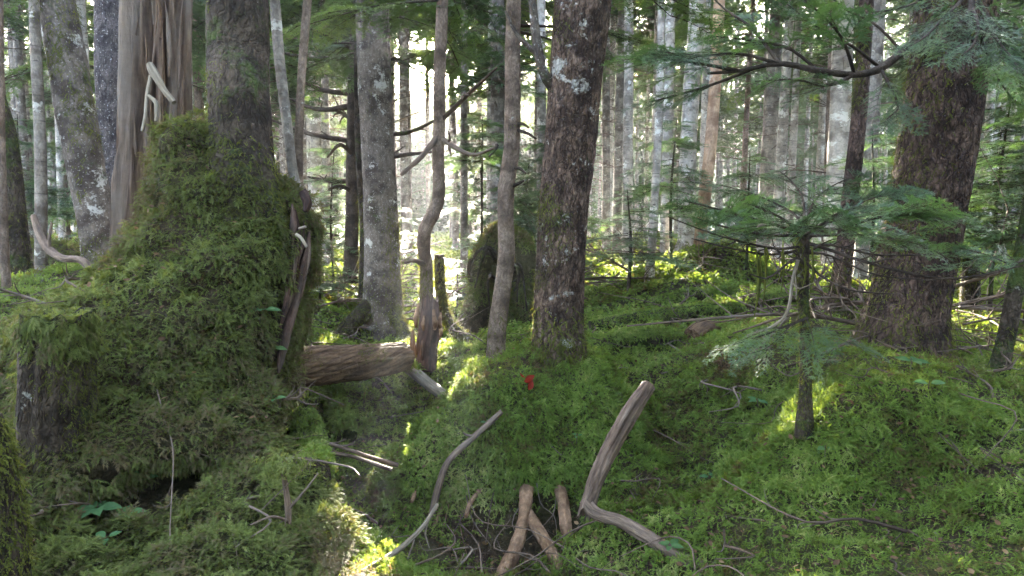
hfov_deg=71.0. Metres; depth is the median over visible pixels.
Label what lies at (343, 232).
young fir
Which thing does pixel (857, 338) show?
fallen twig
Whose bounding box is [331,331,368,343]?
fallen twig
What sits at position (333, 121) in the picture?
forest tree
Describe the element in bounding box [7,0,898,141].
sky
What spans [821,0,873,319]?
conifer tree
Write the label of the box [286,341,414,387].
fallen log
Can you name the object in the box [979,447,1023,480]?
fallen twig
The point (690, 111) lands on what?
conifer tree
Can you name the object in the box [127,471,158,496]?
seedling
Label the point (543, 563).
fallen twig
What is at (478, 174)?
forest tree
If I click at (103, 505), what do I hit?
seedling
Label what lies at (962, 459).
fallen twig
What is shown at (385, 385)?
fallen twig
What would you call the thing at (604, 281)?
dead branch
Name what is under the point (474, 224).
young fir
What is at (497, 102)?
tree
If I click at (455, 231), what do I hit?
forest tree
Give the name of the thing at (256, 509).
fallen twig
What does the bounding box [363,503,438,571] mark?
dead stick
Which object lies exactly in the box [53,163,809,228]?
hills
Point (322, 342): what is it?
fallen twig
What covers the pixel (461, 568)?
fallen twig
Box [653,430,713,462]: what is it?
fallen twig
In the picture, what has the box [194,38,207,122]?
forest tree
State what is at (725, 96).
forest tree
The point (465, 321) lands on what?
dead branch
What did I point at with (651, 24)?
tree
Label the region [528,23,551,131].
forest tree
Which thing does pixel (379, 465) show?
dead branch
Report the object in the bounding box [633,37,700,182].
forest tree
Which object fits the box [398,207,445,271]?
young fir
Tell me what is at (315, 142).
forest tree
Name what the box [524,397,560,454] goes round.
fallen twig
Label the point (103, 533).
seedling
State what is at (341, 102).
forest tree
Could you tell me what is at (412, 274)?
dead branch
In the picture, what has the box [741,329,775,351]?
fallen twig
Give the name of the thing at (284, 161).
forest tree
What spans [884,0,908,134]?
forest tree
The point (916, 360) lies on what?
seedling
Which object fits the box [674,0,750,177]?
forest tree
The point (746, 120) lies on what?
forest tree
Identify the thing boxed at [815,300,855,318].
fallen twig
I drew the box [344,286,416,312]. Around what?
dead branch
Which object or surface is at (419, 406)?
fallen twig
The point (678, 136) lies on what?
forest tree
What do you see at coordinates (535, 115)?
forest tree
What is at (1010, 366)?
fallen twig
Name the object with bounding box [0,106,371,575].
mossy stump
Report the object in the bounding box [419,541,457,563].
fallen twig
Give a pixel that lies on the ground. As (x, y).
(506, 533)
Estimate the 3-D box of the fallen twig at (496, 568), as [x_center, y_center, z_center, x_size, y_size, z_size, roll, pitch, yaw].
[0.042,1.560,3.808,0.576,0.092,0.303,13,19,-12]
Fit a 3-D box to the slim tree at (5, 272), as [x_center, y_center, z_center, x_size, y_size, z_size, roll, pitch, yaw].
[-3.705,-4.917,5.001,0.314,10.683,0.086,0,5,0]
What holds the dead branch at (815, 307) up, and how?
on the dead branch at (861, 298)
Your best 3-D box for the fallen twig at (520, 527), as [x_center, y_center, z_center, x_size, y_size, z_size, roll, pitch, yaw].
[-0.005,1.249,3.882,0.702,0.112,0.369,17,28,13]
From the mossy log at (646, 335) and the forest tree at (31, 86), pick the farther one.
the forest tree at (31, 86)
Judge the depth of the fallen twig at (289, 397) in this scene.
3.73 m
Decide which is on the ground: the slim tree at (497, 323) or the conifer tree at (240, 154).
the slim tree at (497, 323)
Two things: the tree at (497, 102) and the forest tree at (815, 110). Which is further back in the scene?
the forest tree at (815, 110)
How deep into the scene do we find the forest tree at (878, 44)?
8.77 m
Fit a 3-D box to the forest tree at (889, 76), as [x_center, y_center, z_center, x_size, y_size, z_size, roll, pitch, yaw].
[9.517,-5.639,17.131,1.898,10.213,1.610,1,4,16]
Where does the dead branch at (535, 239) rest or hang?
on the ground
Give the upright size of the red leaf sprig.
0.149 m
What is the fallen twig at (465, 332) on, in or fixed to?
on the ground
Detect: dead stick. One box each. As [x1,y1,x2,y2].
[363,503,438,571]
[428,410,503,516]
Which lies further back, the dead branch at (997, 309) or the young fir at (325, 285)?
the young fir at (325, 285)
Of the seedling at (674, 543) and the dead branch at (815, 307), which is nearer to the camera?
the seedling at (674, 543)
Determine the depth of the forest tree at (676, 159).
43.94 m
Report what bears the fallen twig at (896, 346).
on the ground
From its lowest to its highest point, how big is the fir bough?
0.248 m
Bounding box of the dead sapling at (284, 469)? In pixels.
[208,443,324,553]
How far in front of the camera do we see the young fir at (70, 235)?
10.15 m
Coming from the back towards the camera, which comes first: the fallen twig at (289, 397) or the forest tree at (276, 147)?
the forest tree at (276, 147)
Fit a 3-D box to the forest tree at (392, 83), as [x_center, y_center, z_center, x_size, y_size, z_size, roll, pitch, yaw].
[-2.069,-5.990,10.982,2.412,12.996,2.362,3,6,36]
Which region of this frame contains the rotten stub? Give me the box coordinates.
[409,294,442,372]
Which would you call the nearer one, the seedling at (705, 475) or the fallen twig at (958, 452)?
the fallen twig at (958, 452)
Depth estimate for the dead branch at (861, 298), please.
5.98 m
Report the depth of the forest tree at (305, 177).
19.70 m
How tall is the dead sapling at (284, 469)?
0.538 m
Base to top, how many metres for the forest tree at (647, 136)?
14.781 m
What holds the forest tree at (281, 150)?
on the ground
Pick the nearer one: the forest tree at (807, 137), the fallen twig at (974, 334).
the fallen twig at (974, 334)
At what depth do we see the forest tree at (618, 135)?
14.72 m
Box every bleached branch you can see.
[30,214,90,268]
[141,62,176,131]
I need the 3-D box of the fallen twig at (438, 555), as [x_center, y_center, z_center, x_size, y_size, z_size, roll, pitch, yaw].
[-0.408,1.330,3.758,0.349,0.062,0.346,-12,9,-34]
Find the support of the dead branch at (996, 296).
on the ground
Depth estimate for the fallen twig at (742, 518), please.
3.48 m
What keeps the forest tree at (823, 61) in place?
on the ground
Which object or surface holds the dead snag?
on the ground
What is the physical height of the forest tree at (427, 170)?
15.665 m
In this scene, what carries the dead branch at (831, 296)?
on the dead branch at (815, 307)
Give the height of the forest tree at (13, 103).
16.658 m
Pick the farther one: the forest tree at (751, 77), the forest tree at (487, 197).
the forest tree at (751, 77)
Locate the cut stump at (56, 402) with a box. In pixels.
[5,304,108,475]
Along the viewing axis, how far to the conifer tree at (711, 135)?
9.79 m
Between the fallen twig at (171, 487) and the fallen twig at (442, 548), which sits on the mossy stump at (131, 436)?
the fallen twig at (171, 487)
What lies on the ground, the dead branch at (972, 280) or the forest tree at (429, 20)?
the forest tree at (429, 20)
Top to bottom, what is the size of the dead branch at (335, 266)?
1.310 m
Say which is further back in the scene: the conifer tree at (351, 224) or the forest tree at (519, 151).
the forest tree at (519, 151)
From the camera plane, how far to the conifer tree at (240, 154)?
4.00 m
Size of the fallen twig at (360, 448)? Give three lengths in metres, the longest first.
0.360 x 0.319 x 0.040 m
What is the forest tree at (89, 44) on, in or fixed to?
on the ground
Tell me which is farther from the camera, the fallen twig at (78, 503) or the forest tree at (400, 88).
the forest tree at (400, 88)
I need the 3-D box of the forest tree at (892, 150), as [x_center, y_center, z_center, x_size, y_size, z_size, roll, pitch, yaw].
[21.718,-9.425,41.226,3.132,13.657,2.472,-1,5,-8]
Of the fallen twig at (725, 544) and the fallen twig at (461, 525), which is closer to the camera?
the fallen twig at (725, 544)
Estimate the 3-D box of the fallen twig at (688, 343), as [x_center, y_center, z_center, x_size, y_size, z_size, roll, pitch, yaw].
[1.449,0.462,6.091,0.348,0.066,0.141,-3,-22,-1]
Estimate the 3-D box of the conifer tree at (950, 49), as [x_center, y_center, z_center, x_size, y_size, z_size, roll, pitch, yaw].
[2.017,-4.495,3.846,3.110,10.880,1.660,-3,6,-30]
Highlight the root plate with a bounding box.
[456,220,535,332]
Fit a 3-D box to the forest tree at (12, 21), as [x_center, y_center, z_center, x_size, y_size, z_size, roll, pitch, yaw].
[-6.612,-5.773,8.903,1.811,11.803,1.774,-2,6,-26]
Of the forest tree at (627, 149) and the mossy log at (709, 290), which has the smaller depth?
the mossy log at (709, 290)
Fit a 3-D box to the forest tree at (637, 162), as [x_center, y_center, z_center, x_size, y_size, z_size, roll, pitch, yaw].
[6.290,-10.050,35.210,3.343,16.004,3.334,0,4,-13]
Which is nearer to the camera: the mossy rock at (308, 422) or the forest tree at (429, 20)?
the mossy rock at (308, 422)
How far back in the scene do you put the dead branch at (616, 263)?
9.28 m
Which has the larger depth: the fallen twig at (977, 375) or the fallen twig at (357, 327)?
the fallen twig at (357, 327)
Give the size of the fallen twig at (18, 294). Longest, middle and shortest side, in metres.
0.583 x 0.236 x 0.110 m
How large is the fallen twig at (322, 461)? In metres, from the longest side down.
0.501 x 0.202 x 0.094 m
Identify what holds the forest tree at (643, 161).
on the ground
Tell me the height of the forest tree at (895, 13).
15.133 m
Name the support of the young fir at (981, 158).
on the ground
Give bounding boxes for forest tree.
[4,0,50,148]
[4,0,93,239]
[4,0,95,195]
[4,2,29,72]
[4,2,49,205]
[4,3,86,179]
[4,8,45,150]
[4,35,51,168]
[5,1,53,239]
[5,34,57,233]
[19,4,193,104]
[23,1,92,138]
[23,5,94,239]
[25,10,94,185]
[26,36,56,234]
[30,41,55,167]
[30,86,55,175]
[85,1,94,93]
[88,1,200,91]
[192,0,205,120]
[192,0,269,119]
[193,0,340,156]
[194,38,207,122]
[269,0,341,164]
[270,3,343,173]
[270,85,320,151]
[271,5,349,209]
[273,1,334,175]
[273,44,335,175]
[274,14,349,190]
[281,0,349,263]
[289,74,345,227]
[291,67,346,160]
[295,70,345,172]
[303,2,332,244]
[319,50,347,165]
[330,110,359,233]
[331,84,346,175]
[332,1,450,216]
[334,75,345,231]
[335,20,426,149]
[335,36,430,128]
[337,7,455,247]
[391,4,505,249]
[391,18,485,240]
[392,6,477,185]
[392,7,456,254]
[394,52,398,129]
[395,18,471,239]
[398,9,549,237]
[421,10,487,243]
[427,0,634,238]
[430,0,489,278]
[430,17,551,128]
[434,0,553,197]
[446,2,552,226]
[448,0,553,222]
[453,0,533,142]
[455,10,534,229]
[457,4,534,131]
[471,32,534,143]
[473,95,482,231]
[484,37,533,219]
[504,0,551,247]
[520,0,665,99]
[520,16,551,133]
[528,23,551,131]
[587,124,598,236]
[591,0,643,230]
[591,122,601,221]
[592,94,613,227]
[592,98,645,192]
[594,0,654,251]
[594,29,643,217]
[594,73,644,180]
[596,0,682,254]
[598,0,646,264]
[601,29,652,123]
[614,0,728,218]
[616,0,684,233]
[616,2,681,235]
[633,7,652,232]
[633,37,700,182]
[633,77,651,231]
[635,0,702,256]
[635,43,701,233]
[640,2,683,240]
[651,1,737,204]
[662,25,736,199]
[672,71,698,216]
[673,0,760,234]
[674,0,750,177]
[675,0,747,59]
[696,0,730,194]
[697,77,734,166]
[699,26,751,225]
[699,28,743,229]
[701,0,768,235]
[701,0,818,243]
[722,0,763,226]
[722,0,892,259]
[722,4,764,226]
[723,33,761,225]
[724,0,805,202]
[727,0,827,254]
[729,0,778,231]
[747,22,791,214]
[748,0,804,260]
[752,0,820,168]
[755,0,900,264]
[757,13,820,220]
[759,11,817,217]
[760,8,898,206]
[761,0,858,259]
[776,100,804,223]
[778,110,804,232]
[783,11,856,220]
[796,45,819,224]
[796,63,815,172]
[797,2,857,172]
[798,46,819,154]
[805,4,828,242]
[805,53,819,108]
[808,0,905,135]
[817,0,909,282]
[822,0,898,108]
[855,0,912,128]
[855,0,1023,259]
[877,26,899,228]
[880,3,902,201]
[881,0,912,141]
[882,0,1023,191]
[883,30,907,101]
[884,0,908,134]
[884,21,908,127]
[980,1,1010,236]
[981,0,1023,259]
[986,7,1021,196]
[987,10,1016,231]
[990,63,1021,190]
[993,17,1023,180]
[997,25,1023,149]
[998,2,1023,224]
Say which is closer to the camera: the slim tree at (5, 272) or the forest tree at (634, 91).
the slim tree at (5, 272)
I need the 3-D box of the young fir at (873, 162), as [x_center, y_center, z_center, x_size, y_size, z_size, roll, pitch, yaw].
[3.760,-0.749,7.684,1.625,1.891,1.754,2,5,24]
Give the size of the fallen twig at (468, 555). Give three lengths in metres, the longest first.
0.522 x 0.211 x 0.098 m
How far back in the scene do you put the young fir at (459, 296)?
9.43 m
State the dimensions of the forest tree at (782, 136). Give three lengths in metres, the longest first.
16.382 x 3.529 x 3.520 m
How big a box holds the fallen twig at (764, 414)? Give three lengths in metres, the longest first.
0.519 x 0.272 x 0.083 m
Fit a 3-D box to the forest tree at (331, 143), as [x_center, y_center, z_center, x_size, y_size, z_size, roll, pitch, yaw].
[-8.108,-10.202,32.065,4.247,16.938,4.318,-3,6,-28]
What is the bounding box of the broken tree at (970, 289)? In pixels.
[957,203,981,312]
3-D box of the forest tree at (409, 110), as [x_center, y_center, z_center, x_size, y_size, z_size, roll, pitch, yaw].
[-2.652,-7.841,18.204,3.214,14.839,3.158,4,7,41]
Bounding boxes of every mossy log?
[30,236,79,266]
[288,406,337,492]
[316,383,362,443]
[588,298,742,331]
[605,325,681,347]
[650,283,739,306]
[755,287,827,305]
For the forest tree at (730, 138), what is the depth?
27.57 m
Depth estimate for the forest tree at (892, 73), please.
18.13 m
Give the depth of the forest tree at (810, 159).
41.90 m
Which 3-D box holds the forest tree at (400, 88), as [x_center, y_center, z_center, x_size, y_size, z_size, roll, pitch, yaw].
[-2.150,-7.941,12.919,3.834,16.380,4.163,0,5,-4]
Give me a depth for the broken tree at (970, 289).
7.46 m
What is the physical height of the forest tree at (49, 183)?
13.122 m
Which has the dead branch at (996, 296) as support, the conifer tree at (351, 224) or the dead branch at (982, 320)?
the dead branch at (982, 320)
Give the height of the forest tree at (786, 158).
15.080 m
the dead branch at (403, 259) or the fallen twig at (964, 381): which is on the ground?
the dead branch at (403, 259)
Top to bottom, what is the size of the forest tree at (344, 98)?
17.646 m
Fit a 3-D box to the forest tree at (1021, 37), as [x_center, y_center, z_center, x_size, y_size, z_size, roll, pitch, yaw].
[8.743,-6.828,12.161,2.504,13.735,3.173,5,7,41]
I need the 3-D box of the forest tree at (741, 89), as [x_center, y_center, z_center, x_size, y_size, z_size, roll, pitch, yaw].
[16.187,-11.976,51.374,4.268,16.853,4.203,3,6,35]
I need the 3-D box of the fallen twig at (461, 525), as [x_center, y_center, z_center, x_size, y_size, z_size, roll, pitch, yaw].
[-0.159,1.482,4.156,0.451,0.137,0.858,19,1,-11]
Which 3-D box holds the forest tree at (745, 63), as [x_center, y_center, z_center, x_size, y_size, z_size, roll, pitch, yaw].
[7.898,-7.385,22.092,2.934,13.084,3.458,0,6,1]
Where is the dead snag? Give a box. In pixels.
[108,0,192,264]
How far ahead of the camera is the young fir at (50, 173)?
19.66 m
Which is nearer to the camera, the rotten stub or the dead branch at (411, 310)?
the rotten stub
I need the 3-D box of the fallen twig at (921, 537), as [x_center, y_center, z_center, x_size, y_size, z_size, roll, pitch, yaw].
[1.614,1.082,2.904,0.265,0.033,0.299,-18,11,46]
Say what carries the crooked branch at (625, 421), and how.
on the ground
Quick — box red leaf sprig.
[516,373,533,389]
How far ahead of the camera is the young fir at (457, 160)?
8.86 m
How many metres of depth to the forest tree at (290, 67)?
8.62 m
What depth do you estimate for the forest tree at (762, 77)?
31.37 m
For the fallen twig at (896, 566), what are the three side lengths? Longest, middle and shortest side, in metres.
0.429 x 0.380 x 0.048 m
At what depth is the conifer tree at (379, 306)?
8.09 m
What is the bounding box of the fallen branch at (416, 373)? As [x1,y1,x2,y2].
[401,360,445,396]
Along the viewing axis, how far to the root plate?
7.88 m
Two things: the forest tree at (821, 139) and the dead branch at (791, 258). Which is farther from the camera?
the forest tree at (821, 139)
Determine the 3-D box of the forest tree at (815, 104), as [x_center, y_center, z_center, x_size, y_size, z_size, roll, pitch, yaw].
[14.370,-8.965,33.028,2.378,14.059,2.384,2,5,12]
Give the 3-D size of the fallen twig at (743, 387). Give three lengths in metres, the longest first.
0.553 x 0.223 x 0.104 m
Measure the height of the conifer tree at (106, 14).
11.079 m
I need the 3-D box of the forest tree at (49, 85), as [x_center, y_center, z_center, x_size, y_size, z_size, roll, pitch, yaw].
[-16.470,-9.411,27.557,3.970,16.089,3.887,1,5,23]
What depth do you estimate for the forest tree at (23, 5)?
21.79 m
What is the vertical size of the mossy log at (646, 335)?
0.227 m
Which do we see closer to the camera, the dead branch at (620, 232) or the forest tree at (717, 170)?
the dead branch at (620, 232)
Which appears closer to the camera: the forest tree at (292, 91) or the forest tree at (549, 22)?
the forest tree at (292, 91)
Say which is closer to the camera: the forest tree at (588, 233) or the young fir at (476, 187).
the young fir at (476, 187)
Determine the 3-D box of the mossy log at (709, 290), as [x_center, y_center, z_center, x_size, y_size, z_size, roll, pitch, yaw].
[2.049,0.075,8.072,1.037,0.273,0.215,0,5,0]
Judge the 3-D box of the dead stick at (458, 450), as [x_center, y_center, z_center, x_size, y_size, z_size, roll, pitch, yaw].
[-0.294,1.029,4.280,0.547,0.556,0.125,-4,6,-40]
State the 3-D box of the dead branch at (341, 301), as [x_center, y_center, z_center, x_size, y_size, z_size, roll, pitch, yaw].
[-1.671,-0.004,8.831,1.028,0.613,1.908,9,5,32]
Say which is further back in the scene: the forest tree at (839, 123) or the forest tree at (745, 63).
the forest tree at (745, 63)
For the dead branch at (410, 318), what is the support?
on the ground
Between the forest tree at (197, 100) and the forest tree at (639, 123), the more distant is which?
the forest tree at (639, 123)
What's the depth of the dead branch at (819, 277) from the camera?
6.93 m
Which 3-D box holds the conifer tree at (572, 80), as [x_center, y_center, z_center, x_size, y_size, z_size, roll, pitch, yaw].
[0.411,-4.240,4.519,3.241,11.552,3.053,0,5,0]
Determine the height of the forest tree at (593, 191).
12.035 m
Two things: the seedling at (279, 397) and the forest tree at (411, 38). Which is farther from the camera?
the forest tree at (411, 38)
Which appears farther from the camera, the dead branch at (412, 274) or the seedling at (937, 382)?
the dead branch at (412, 274)
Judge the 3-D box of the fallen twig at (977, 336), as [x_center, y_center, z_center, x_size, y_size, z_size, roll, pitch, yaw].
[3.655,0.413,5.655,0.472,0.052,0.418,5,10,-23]
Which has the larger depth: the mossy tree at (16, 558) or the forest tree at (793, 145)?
the forest tree at (793, 145)
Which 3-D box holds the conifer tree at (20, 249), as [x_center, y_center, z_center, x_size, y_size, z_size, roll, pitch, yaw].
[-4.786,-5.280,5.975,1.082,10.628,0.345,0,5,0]
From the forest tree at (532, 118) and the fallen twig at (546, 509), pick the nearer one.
the fallen twig at (546, 509)
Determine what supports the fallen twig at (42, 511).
on the mossy stump at (131, 436)
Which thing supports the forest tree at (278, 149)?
on the ground
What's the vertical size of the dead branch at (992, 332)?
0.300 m
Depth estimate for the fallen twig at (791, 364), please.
4.95 m
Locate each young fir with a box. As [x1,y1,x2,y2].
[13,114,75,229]
[29,157,76,226]
[48,159,74,226]
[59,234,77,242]
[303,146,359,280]
[307,240,358,298]
[324,184,359,248]
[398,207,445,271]
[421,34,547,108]
[424,116,528,236]
[431,113,532,221]
[433,259,467,308]
[446,193,485,230]
[450,171,538,250]
[470,143,536,241]
[480,124,614,235]
[585,190,700,293]
[613,114,749,258]
[695,156,820,275]
[786,129,896,282]
[860,68,1023,311]
[961,87,1023,325]
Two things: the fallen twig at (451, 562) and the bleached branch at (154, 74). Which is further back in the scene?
the bleached branch at (154, 74)
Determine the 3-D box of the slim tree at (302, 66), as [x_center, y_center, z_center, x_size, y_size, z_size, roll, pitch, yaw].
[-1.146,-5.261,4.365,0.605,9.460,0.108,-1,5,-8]
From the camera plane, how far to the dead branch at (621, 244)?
13.64 m
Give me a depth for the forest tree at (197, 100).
14.40 m
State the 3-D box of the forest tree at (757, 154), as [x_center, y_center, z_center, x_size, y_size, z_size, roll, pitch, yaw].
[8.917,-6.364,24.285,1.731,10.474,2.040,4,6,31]
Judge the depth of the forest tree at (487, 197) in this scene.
14.27 m
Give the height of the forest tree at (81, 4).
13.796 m
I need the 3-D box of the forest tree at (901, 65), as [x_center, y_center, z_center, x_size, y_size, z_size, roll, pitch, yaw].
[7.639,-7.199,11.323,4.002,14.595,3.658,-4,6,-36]
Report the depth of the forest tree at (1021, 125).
24.24 m
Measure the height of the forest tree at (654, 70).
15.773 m
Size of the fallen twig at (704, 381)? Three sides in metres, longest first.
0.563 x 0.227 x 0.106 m
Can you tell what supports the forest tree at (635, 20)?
on the ground
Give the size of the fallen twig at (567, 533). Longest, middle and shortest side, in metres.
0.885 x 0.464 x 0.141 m
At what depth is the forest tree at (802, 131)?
44.66 m
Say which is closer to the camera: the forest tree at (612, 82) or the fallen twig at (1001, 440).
the fallen twig at (1001, 440)
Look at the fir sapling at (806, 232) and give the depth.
3.35 m
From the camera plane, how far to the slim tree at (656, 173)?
8.86 m
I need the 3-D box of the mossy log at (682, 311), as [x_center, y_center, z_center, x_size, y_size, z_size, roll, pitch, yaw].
[1.525,0.262,7.110,1.616,0.318,0.257,-1,5,-11]
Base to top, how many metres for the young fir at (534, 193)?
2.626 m
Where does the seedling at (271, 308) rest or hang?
on the mossy stump at (131, 436)
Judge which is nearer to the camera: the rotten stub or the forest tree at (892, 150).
the rotten stub
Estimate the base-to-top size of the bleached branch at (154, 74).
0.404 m
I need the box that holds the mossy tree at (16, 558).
[0,411,40,575]
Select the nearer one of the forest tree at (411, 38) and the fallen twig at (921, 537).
the fallen twig at (921, 537)
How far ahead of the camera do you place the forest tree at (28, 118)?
24.26 m
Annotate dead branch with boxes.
[28,210,76,241]
[287,435,398,466]
[315,205,357,296]
[317,260,418,307]
[318,283,349,312]
[323,249,357,288]
[324,236,445,296]
[330,451,391,471]
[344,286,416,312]
[399,222,445,247]
[400,227,435,271]
[401,264,418,293]
[402,258,464,285]
[403,281,466,313]
[406,288,463,319]
[446,307,488,340]
[459,195,590,277]
[585,230,627,272]
[585,237,678,289]
[585,257,641,286]
[586,222,659,250]
[591,237,691,267]
[592,213,647,251]
[626,246,856,358]
[675,237,733,278]
[733,251,869,337]
[755,242,886,321]
[760,219,832,296]
[768,233,830,264]
[816,246,873,327]
[937,303,1020,361]
[951,256,1011,325]
[952,245,1023,310]
[952,311,1023,341]
[955,147,1009,287]
[959,305,1023,312]
[962,299,1023,328]
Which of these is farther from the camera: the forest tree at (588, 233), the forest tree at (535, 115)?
the forest tree at (588, 233)
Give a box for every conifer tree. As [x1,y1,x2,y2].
[0,93,33,275]
[40,0,110,263]
[93,0,118,189]
[201,0,301,279]
[202,0,504,341]
[269,0,505,283]
[410,0,734,575]
[599,0,1023,362]
[673,0,705,256]
[693,0,724,246]
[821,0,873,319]
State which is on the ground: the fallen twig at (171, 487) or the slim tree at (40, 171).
the slim tree at (40, 171)
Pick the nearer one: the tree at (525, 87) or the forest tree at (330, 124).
the tree at (525, 87)
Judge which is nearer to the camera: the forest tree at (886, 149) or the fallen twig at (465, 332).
the fallen twig at (465, 332)
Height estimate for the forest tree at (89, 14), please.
13.218 m
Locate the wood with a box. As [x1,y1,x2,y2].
[4,0,1018,233]
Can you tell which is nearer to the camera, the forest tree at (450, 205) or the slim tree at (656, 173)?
the slim tree at (656, 173)
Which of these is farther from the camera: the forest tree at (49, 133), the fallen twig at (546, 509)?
the forest tree at (49, 133)
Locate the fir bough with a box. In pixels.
[892,242,1023,280]
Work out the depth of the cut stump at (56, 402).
2.88 m
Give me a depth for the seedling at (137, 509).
2.94 m
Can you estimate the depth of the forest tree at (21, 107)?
15.19 m
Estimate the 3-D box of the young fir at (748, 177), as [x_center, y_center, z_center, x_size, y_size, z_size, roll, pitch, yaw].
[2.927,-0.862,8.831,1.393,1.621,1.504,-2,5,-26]
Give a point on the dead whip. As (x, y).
(793, 279)
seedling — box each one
[77,501,122,524]
[95,531,121,553]
[115,505,145,530]
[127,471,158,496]
[251,306,281,322]
[264,395,284,411]
[265,346,286,359]
[659,539,683,550]
[699,472,715,478]
[748,396,767,407]
[817,445,837,455]
[894,356,929,375]
[914,379,944,396]
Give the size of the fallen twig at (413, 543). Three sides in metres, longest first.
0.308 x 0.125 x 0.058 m
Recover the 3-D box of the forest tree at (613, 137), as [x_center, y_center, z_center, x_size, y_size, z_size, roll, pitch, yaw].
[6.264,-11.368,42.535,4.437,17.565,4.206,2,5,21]
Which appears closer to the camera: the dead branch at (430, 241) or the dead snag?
the dead snag
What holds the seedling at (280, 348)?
on the mossy stump at (131, 436)
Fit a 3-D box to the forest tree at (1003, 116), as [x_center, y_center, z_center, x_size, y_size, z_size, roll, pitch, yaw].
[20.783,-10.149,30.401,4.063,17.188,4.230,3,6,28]
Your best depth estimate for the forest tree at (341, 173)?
32.53 m
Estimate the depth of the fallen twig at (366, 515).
4.15 m
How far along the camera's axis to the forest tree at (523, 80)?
21.58 m
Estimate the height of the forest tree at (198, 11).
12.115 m
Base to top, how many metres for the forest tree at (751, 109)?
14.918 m
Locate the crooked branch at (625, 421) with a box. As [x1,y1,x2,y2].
[577,381,707,568]
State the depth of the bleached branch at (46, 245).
4.36 m
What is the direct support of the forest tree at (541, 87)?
on the ground
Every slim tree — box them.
[0,0,11,294]
[29,0,47,276]
[269,0,300,186]
[270,0,497,343]
[293,0,701,365]
[294,0,311,188]
[354,1,363,303]
[643,0,664,282]
[987,187,1023,378]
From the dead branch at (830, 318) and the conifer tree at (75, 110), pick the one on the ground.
the conifer tree at (75, 110)
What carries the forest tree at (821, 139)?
on the ground
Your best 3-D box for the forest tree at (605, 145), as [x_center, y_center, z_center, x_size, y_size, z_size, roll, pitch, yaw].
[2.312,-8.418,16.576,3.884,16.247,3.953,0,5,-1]
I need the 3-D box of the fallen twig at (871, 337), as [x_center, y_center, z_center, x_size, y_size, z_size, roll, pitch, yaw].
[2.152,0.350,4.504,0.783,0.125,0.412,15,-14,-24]
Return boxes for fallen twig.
[0,282,47,305]
[2,289,58,307]
[26,488,60,518]
[35,491,117,509]
[36,263,92,303]
[156,389,173,550]
[235,490,282,546]
[256,380,343,404]
[261,457,311,510]
[282,450,359,475]
[311,337,348,345]
[330,444,384,452]
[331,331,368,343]
[339,323,372,332]
[349,507,377,523]
[359,378,392,392]
[390,393,437,417]
[391,526,414,558]
[409,553,464,575]
[415,524,457,565]
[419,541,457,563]
[432,567,479,573]
[439,558,459,565]
[441,542,476,569]
[450,314,485,343]
[452,519,487,571]
[465,474,567,549]
[467,556,539,571]
[493,518,551,575]
[498,521,594,575]
[513,552,584,575]
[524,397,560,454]
[536,484,556,539]
[573,555,625,575]
[598,292,660,307]
[618,471,660,501]
[621,531,695,569]
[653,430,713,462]
[665,340,703,347]
[679,284,701,304]
[692,561,744,575]
[699,376,741,405]
[709,383,767,411]
[715,486,775,528]
[715,528,754,559]
[721,401,783,423]
[721,478,917,536]
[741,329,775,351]
[765,359,840,376]
[774,346,918,370]
[785,330,905,353]
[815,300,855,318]
[821,320,939,355]
[836,359,894,377]
[865,552,905,575]
[883,341,908,353]
[884,529,952,555]
[934,428,985,476]
[941,384,1016,458]
[942,430,973,516]
[944,376,983,389]
[954,335,994,341]
[955,357,994,399]
[956,316,992,344]
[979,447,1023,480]
[986,351,1023,371]
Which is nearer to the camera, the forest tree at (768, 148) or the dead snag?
the dead snag
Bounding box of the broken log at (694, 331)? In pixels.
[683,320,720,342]
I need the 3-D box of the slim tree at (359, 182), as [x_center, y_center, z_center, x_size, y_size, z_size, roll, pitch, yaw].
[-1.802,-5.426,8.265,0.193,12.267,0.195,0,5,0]
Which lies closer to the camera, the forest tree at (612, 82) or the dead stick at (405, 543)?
the dead stick at (405, 543)
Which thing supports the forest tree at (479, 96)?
on the ground
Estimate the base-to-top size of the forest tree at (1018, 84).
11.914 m
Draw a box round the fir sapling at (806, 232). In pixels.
[656,165,1023,440]
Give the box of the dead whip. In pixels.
[746,254,813,336]
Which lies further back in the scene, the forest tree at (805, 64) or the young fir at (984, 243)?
the forest tree at (805, 64)
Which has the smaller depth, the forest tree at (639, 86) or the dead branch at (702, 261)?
the dead branch at (702, 261)
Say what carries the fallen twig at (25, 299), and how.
on the mossy stump at (131, 436)
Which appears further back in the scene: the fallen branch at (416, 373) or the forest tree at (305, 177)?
the forest tree at (305, 177)
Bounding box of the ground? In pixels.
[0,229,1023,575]
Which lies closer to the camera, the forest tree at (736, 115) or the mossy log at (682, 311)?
the mossy log at (682, 311)
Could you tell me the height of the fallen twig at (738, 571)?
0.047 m
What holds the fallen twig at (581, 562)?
on the ground
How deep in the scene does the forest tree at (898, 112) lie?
33.25 m

